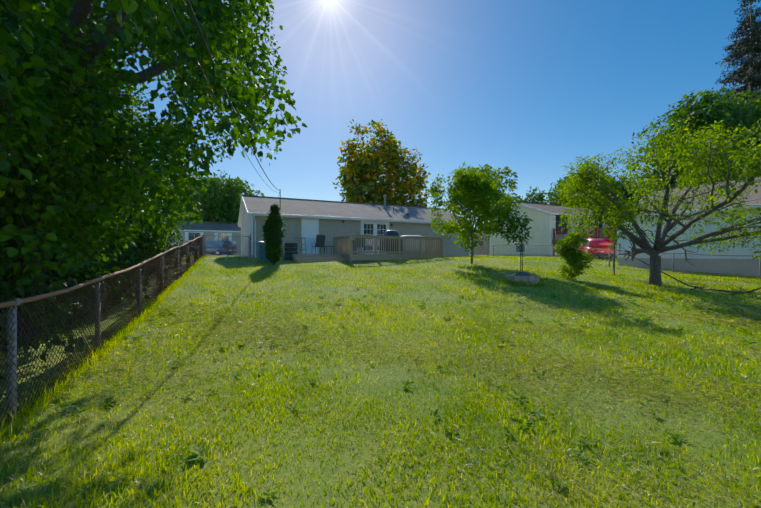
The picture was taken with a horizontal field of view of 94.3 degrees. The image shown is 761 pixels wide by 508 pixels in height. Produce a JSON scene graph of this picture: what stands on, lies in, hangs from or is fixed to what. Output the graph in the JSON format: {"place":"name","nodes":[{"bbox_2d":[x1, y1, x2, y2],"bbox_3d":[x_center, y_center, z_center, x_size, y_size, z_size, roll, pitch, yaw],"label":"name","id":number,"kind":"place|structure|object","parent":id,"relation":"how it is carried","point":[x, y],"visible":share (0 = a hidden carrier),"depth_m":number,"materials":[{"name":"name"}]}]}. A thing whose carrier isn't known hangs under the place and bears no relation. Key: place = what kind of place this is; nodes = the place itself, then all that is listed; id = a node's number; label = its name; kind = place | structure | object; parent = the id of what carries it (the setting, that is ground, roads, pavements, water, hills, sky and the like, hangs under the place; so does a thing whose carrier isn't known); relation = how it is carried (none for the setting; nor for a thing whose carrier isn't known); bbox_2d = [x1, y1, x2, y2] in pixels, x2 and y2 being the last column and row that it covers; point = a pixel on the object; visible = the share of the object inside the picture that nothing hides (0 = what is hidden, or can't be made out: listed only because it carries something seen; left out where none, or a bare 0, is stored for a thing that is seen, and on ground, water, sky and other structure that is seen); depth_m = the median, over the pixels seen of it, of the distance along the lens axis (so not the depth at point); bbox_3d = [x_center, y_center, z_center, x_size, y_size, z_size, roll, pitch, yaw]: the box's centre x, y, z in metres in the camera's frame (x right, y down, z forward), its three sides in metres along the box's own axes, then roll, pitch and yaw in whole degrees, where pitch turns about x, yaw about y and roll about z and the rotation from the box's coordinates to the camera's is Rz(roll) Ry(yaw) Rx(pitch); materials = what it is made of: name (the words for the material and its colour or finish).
{"place":"outdoors","nodes":[
{"label":"outdoors","id":0,"kind":"place"},
{"bbox_2d":[142,177,203,220],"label":"tree","id":1,"kind":"object","parent":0,"point":[183,211],"depth_m":67.89,"materials":[{"name":"green plant"}]},
{"bbox_2d":[168,231,240,253],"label":"house siding","id":2,"kind":"object","parent":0,"point":[235,234],"depth_m":51.80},
{"bbox_2d":[173,229,240,231],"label":"house trim","id":3,"kind":"structure","parent":2,"relation":"attached to","point":[209,230],"depth_m":51.54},
{"bbox_2d":[178,221,240,230],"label":"roof shingles","id":4,"kind":"object","parent":3,"relation":"on","point":[222,226],"visible":0.25,"depth_m":53.35,"materials":[{"name":"grey"}]},
{"bbox_2d":[188,232,228,251],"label":"window","id":5,"kind":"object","parent":2,"relation":"in","point":[191,236],"visible":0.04,"depth_m":51.68,"materials":[{"name":"clear glass"}]},
{"bbox_2d":[185,232,231,240],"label":"house shutters","id":6,"kind":"object","parent":2,"relation":"attached to","point":[186,236],"visible":0.27,"depth_m":51.98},
{"bbox_2d":[182,170,263,223],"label":"tree","id":7,"kind":"object","parent":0,"point":[229,205],"depth_m":56.22,"materials":[{"name":"green plant"}]},
{"bbox_2d":[0,255,760,507],"bbox_3d":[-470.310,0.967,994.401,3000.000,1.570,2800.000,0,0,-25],"label":"lawn ground","id":8,"kind":"structure","parent":0,"point":[306,499],"depth_m":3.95,"materials":[{"name":"green plant"}]},
{"bbox_2d":[0,206,185,380],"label":"undergrowth shrub","id":9,"kind":"object","parent":8,"relation":"on","point":[10,285],"depth_m":6.97,"materials":[{"name":"green plant"}]},
{"bbox_2d":[0,255,207,445],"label":"fence line grass","id":10,"kind":"structure","parent":8,"relation":"on","point":[161,297],"depth_m":4.91,"materials":[{"name":"green plant"}]},
{"bbox_2d":[6,235,203,422],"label":"fence posts","id":11,"kind":"object","parent":8,"relation":"on","point":[14,367],"visible":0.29,"depth_m":3.52,"materials":[{"name":"grey metal"}]},
{"bbox_2d":[0,236,202,307],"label":"fence top rail","id":12,"kind":"object","parent":11,"relation":"attached to","point":[29,299],"visible":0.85,"depth_m":4.69,"materials":[{"name":"metal"}]},
{"bbox_2d":[0,237,202,428],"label":"fence","id":13,"kind":"object","parent":11,"relation":"attached to","point":[195,257],"visible":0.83,"depth_m":5.17,"materials":[{"name":"metal"}]},
{"bbox_2d":[0,0,307,338],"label":"maple tree","id":14,"kind":"object","parent":8,"relation":"on","point":[31,98],"depth_m":5.60,"materials":[{"name":"green plant"}]},
{"bbox_2d":[111,239,201,296],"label":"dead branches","id":15,"kind":"object","parent":8,"relation":"on","point":[156,272],"visible":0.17,"depth_m":11.30,"materials":[{"name":"plant"}]},
{"bbox_2d":[203,233,250,257],"bbox_3d":[-8.468,-0.318,19.569,2.416,1.680,0.080,0,0,-25],"label":"gate frame","id":16,"kind":"object","parent":8,"relation":"on","point":[227,243],"visible":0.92,"depth_m":19.45,"materials":[{"name":"metal"}]},
{"bbox_2d":[206,236,248,256],"bbox_3d":[-8.468,-0.418,19.569,2.214,1.164,0.005,0,0,-25],"label":"chain-link fence","id":17,"kind":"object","parent":16,"relation":"attached to","point":[225,246],"depth_m":19.52,"materials":[{"name":"metal"}]},
{"bbox_2d":[256,243,267,260],"bbox_3d":[-5.835,-0.118,17.463,0.615,0.870,0.664,0,0,-25],"label":"trash bin","id":18,"kind":"object","parent":8,"relation":"on","point":[260,249],"visible":0.75,"depth_m":17.22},
{"bbox_2d":[262,204,286,264],"bbox_3d":[-4.926,-0.921,16.337,1.111,2.897,1.128,0,0,-25],"label":"arborvitae","id":19,"kind":"object","parent":8,"relation":"on","point":[273,231],"depth_m":16.13,"materials":[{"name":"green plant"}]},
{"bbox_2d":[284,243,297,259],"bbox_3d":[-4.608,-0.120,18.204,0.695,0.885,0.690,0,0,-25],"label":"tire stack","id":20,"kind":"object","parent":8,"relation":"on","point":[290,249],"visible":0.9,"depth_m":17.92,"materials":[{"name":"rubber"}]},
{"bbox_2d":[293,255,345,262],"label":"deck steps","id":21,"kind":"structure","parent":8,"relation":"on","point":[310,258],"depth_m":17.65,"materials":[{"name":"grey wood"}]},
{"bbox_2d":[238,196,472,254],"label":"house trim","id":22,"kind":"structure","parent":8,"relation":"on","point":[242,205],"depth_m":21.62,"materials":[{"name":"white paint"}]},
{"bbox_2d":[166,0,279,196],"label":"power lines","id":23,"kind":"object","parent":22,"relation":"attached to","point":[199,29],"visible":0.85,"depth_m":4.91,"materials":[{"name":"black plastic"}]},
{"bbox_2d":[242,206,468,254],"bbox_3d":[-1.948,-1.853,26.413,15.228,3.840,8.028,0,0,-25],"label":"house siding","id":24,"kind":"object","parent":22,"relation":"attached to","point":[330,229],"visible":0.17,"depth_m":21.88,"materials":[{"name":"beige plastic"}]},
{"bbox_2d":[303,220,387,253],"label":"house doors","id":25,"kind":"structure","parent":24,"relation":"in","point":[309,231],"depth_m":20.95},
{"bbox_2d":[364,224,385,249],"bbox_3d":[-0.349,-1.083,22.704,1.580,1.680,0.010,0,0,-25],"label":"french door","id":26,"kind":"structure","parent":25,"relation":"in","point":[368,228],"depth_m":22.59,"materials":[{"name":"glass"}]},
{"bbox_2d":[253,215,469,257],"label":"wall trim","id":27,"kind":"structure","parent":24,"relation":"attached to","point":[302,219],"depth_m":20.97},
{"bbox_2d":[242,195,472,222],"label":"house roof shingles","id":28,"kind":"object","parent":22,"relation":"on","point":[263,204],"visible":0.62,"depth_m":23.61,"materials":[{"name":"grey"}]},
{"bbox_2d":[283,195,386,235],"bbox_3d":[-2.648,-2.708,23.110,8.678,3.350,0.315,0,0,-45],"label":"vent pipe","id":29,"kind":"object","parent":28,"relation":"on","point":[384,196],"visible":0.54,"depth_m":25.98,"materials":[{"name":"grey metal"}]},
{"bbox_2d":[242,255,469,257],"bbox_3d":[-1.948,0.442,26.413,15.180,0.750,7.980,0,0,-25],"label":"house foundation","id":30,"kind":"object","parent":8,"relation":"on","point":[253,256],"depth_m":25.07,"materials":[{"name":"grey concrete"}]},
{"bbox_2d":[283,235,442,258],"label":"deck boards","id":31,"kind":"object","parent":8,"relation":"on","point":[361,256],"visible":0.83,"depth_m":18.34,"materials":[{"name":"brown wood"}]},
{"bbox_2d":[295,237,306,253],"bbox_3d":[-4.466,-0.452,19.691,0.508,0.922,0.508,0,0,-42],"label":"patio chair","id":32,"kind":"object","parent":31,"relation":"on","point":[301,244],"visible":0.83,"depth_m":19.66,"materials":[{"name":"black metal"}]},
{"bbox_2d":[324,246,333,253],"bbox_3d":[-2.858,-0.218,19.567,0.500,0.450,0.500,0,0,-25],"label":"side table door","id":33,"kind":"structure","parent":31,"relation":"on","point":[326,249],"depth_m":19.46,"materials":[{"name":"black metal"}]},
{"bbox_2d":[333,236,442,257],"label":"deck posts balusters","id":34,"kind":"object","parent":31,"relation":"on","point":[342,245],"visible":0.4,"depth_m":18.51,"materials":[{"name":"brown wood"}]},
{"bbox_2d":[380,230,402,253],"bbox_3d":[0.604,-0.648,19.379,1.220,1.310,0.660,0,0,-29],"label":"covered grill","id":35,"kind":"object","parent":31,"relation":"on","point":[391,233],"visible":0.54,"depth_m":19.07,"materials":[{"name":"black plastic"}]},
{"bbox_2d":[402,235,424,253],"bbox_3d":[1.765,-0.538,20.315,1.449,1.050,1.014,0,0,-25],"label":"covered patio set","id":36,"kind":"object","parent":31,"relation":"on","point":[404,244],"visible":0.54,"depth_m":19.84,"materials":[{"name":"grey fabric"}]},
{"bbox_2d":[330,118,431,207],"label":"tree","id":37,"kind":"object","parent":8,"relation":"on","point":[369,175],"depth_m":43.06,"materials":[{"name":"green plant"}]},
{"bbox_2d":[52,287,756,495],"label":"weeds","id":38,"kind":"object","parent":8,"relation":"on","point":[435,413],"visible":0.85,"depth_m":4.39,"materials":[{"name":"green plant"}]},
{"bbox_2d":[89,302,721,442],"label":"weeds","id":39,"kind":"object","parent":8,"relation":"on","point":[456,426],"visible":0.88,"depth_m":5.22,"materials":[{"name":"green plant"}]},
{"bbox_2d":[427,161,510,263],"bbox_3d":[4.219,-1.872,16.633,4.165,4.766,3.870,0,0,-25],"label":"young maple tree","id":40,"kind":"object","parent":8,"relation":"on","point":[466,187],"depth_m":15.90,"materials":[{"name":"green plant"}]},
{"bbox_2d":[480,166,532,271],"bbox_3d":[4.556,-1.136,12.892,1.496,4.127,1.612,0,0,-25],"label":"sapling","id":41,"kind":"object","parent":8,"relation":"on","point":[508,210],"depth_m":12.82,"materials":[{"name":"green plant"}]},
{"bbox_2d":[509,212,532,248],"bbox_3d":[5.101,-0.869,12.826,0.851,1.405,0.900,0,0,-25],"label":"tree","id":42,"kind":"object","parent":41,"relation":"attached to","point":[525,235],"depth_m":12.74,"materials":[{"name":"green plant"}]},
{"bbox_2d":[480,185,548,228],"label":"tree","id":43,"kind":"object","parent":8,"relation":"on","point":[533,199],"depth_m":66.89,"materials":[{"name":"green plant"}]},
{"bbox_2d":[521,240,522,271],"bbox_3d":[5.182,0.252,12.904,0.055,1.550,0.040,0,0,-25],"label":"post","id":44,"kind":"object","parent":8,"relation":"on","point":[522,256],"visible":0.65,"depth_m":12.88,"materials":[{"name":"black metal"}]},
{"bbox_2d":[506,275,538,286],"bbox_3d":[4.767,0.902,11.873,1.063,0.365,1.051,0,0,-25],"label":"stone planter ring","id":45,"kind":"object","parent":8,"relation":"on","point":[534,278],"visible":0.48,"depth_m":11.41,"materials":[{"name":"grey stone"}]},
{"bbox_2d":[513,272,530,275],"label":"soil","id":46,"kind":"structure","parent":45,"relation":"in","point":[522,274],"depth_m":11.73,"materials":[{"name":"brown soil"}]},
{"bbox_2d":[499,275,547,287],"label":"grass tufts","id":47,"kind":"object","parent":8,"relation":"on","point":[540,282],"visible":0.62,"depth_m":11.41,"materials":[{"name":"green plant"}]},
{"bbox_2d":[489,203,597,254],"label":"roof trim","id":48,"kind":"structure","parent":8,"relation":"on","point":[550,213],"depth_m":33.69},
{"bbox_2d":[491,255,616,256],"bbox_3d":[20.654,0.442,39.896,13.980,0.750,7.980,0,0,-25],"label":"cream house foundation","id":49,"kind":"object","parent":8,"relation":"on","point":[529,255],"depth_m":35.86,"materials":[{"name":"grey concrete"}]},
{"bbox_2d":[557,249,586,280],"bbox_3d":[7.067,0.426,13.109,1.052,1.364,0.898,0,0,-25],"label":"bush","id":50,"kind":"object","parent":8,"relation":"on","point":[573,272],"depth_m":13.02,"materials":[{"name":"green plant"}]},
{"bbox_2d":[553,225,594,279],"bbox_3d":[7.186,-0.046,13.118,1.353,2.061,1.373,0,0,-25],"label":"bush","id":51,"kind":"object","parent":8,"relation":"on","point":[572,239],"depth_m":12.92,"materials":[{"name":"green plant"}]},
{"bbox_2d":[541,171,610,207],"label":"tree","id":52,"kind":"object","parent":8,"relation":"on","point":[550,200],"depth_m":54.16,"materials":[{"name":"green plant"}]},
{"bbox_2d":[552,226,616,256],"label":"raised deck","id":53,"kind":"structure","parent":8,"relation":"on","point":[595,231],"depth_m":32.00,"materials":[{"name":"brown wood"}]},
{"bbox_2d":[580,239,613,255],"bbox_3d":[16.525,-0.478,27.282,1.620,1.320,3.650,0,0,17],"label":"hatchback car","id":54,"kind":"object","parent":8,"relation":"on","point":[602,244],"depth_m":25.67,"materials":[{"name":"red metal"}]},
{"bbox_2d":[585,251,612,258],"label":"hatchback car tyres","id":55,"kind":"object","parent":54,"relation":"attached to","point":[601,254],"visible":0.23,"depth_m":25.64,"materials":[{"name":"black rubber"}]},
{"bbox_2d":[555,168,660,208],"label":"tree","id":56,"kind":"object","parent":8,"relation":"on","point":[624,194],"depth_m":46.17,"materials":[{"name":"green plant"}]},
{"bbox_2d":[585,190,650,275],"bbox_3d":[10.087,-1.089,15.124,2.563,4.067,2.247,0,0,-25],"label":"thin sapling","id":57,"kind":"object","parent":8,"relation":"on","point":[608,223],"depth_m":14.89,"materials":[{"name":"green plant"}]},
{"bbox_2d":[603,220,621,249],"bbox_3d":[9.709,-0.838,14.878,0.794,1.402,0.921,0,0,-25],"label":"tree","id":58,"kind":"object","parent":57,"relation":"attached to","point":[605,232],"depth_m":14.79,"materials":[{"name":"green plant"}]},
{"bbox_2d":[487,244,760,279],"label":"fence posts","id":59,"kind":"object","parent":8,"relation":"on","point":[672,266],"visible":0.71,"depth_m":16.65,"materials":[{"name":"grey metal"}]},
{"bbox_2d":[489,244,758,277],"bbox_3d":[13.825,0.400,16.671,0.094,2.285,24.903,0,0,-25],"label":"fence","id":60,"kind":"object","parent":59,"relation":"attached to","point":[643,261],"visible":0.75,"depth_m":17.02,"materials":[{"name":"metal"}]},
{"bbox_2d":[509,244,757,256],"bbox_3d":[13.829,-0.036,16.672,0.098,1.412,24.902,0,0,-25],"label":"fence top rail","id":61,"kind":"object","parent":60,"relation":"attached to","point":[668,253],"visible":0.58,"depth_m":16.38,"materials":[{"name":"grey metal"}]},
{"bbox_2d":[555,117,760,285],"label":"cherry tree","id":62,"kind":"object","parent":8,"relation":"on","point":[582,170],"depth_m":11.92,"materials":[{"name":"green plant"}]},
{"bbox_2d":[617,199,760,257],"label":"roof trim","id":63,"kind":"structure","parent":8,"relation":"on","point":[730,209],"depth_m":16.94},
{"bbox_2d":[619,258,758,275],"bbox_3d":[21.282,0.792,14.832,8.680,1.150,16.580,0,0,-25],"label":"chain-link fence","id":64,"kind":"object","parent":8,"relation":"on","point":[720,266],"depth_m":16.82,"materials":[{"name":"grey metal"}]},
{"bbox_2d":[619,209,760,258],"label":"house","id":65,"kind":"structure","parent":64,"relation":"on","point":[707,229],"depth_m":16.95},
{"bbox_2d":[620,85,760,197],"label":"tree","id":66,"kind":"object","parent":8,"relation":"on","point":[735,108],"depth_m":27.61,"materials":[{"name":"green plant"}]},
{"bbox_2d":[626,254,760,294],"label":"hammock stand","id":67,"kind":"object","parent":8,"relation":"on","point":[734,292],"visible":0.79,"depth_m":11.61,"materials":[{"name":"black metal"}]},
{"bbox_3d":[0.061,0.542,20.493,5.330,0.550,4.220,0,0,-25],"label":"void under the deck","id":68,"kind":"object","parent":8,"relation":"on","visible":0},
{"bbox_2d":[343,258,413,261],"bbox_3d":[0.312,0.336,18.526,6.249,0.217,2.587,0,0,3],"label":"deck base","id":69,"kind":"object","parent":68,"relation":"on","point":[357,260],"visible":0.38,"depth_m":17.88,"materials":[{"name":"brown wood"}]},
{"bbox_3d":[7.870,-0.277,27.640,1.476,1.619,0.093,0,0,-25],"label":"fence","id":70,"kind":"object","parent":8,"relation":"on","visible":0},
{"bbox_2d":[474,243,487,256],"bbox_3d":[7.866,-0.406,27.648,1.404,1.219,0.039,0,0,-24],"label":"fence","id":71,"kind":"object","parent":70,"relation":"attached to","point":[480,251],"visible":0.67,"depth_m":27.63,"materials":[{"name":"metal"}]},
{"bbox_2d":[42,0,760,228],"label":"sky","id":72,"kind":"structure","parent":0,"point":[528,87],"materials":[{"name":"blue"}]},
{"bbox_2d":[474,238,489,253],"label":"house siding","id":73,"kind":"object","parent":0,"point":[484,251],"visible":0.1,"depth_m":58.13,"materials":[{"name":"beige plastic"}]},
{"bbox_2d":[491,204,616,254],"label":"house","id":74,"kind":"structure","parent":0,"point":[539,230],"depth_m":35.05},
{"bbox_2d":[516,215,601,252],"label":"cream house window frames","id":75,"kind":"structure","parent":74,"relation":"attached to","point":[560,234],"depth_m":34.88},
{"bbox_2d":[516,215,602,251],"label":"window","id":76,"kind":"structure","parent":75,"relation":"in","point":[558,221],"depth_m":34.12,"materials":[{"name":"glass"}]},
{"bbox_2d":[520,202,593,214],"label":"cream house roof shingles","id":77,"kind":"object","parent":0,"point":[552,208],"visible":0.21,"depth_m":36.67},
{"bbox_2d":[630,176,760,214],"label":"white house roof shingles","id":78,"kind":"object","parent":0,"point":[754,196],"visible":0.33,"depth_m":17.89,"materials":[{"name":"grey"}]},
{"bbox_2d":[713,0,760,124],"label":"spruce","id":79,"kind":"object","parent":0,"point":[743,50],"depth_m":32.44,"materials":[{"name":"green plant"}]},
{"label":"patio chair frame","id":80,"kind":"object","parent":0,"visible":0},
{"bbox_2d":[355,238,362,246],"bbox_3d":[-1.326,-0.709,19.546,0.598,0.668,0.520,0,0,45],"label":"chair","id":81,"kind":"object","parent":80,"relation":"in","point":[359,242],"visible":0.36,"depth_m":19.41,"materials":[{"name":"grey"}]},
{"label":"patio chair frame","id":82,"kind":"object","parent":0,"visible":0},
{"bbox_2d":[316,235,324,246],"bbox_3d":[-3.436,-0.709,19.650,0.520,0.668,0.598,0,0,-35],"label":"chair","id":83,"kind":"object","parent":82,"relation":"attached to","point":[320,240],"visible":0.89,"depth_m":19.48,"materials":[{"name":"grey"}]},
{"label":"street asphalt","id":84,"kind":"structure","parent":0,"visible":0},
{"bbox_2d":[197,241,236,253],"bbox_3d":[-18.289,-0.718,39.203,1.850,1.430,4.500,0,0,-65],"label":"suv","id":85,"kind":"object","parent":84,"relation":"on","point":[222,248],"depth_m":38.18,"materials":[{"name":"metal"}]},
{"bbox_2d":[185,255,485,255],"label":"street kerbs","id":86,"kind":"structure","parent":84,"relation":"on","point":[241,255],"depth_m":34.83,"materials":[{"name":"concrete"}]}
]}

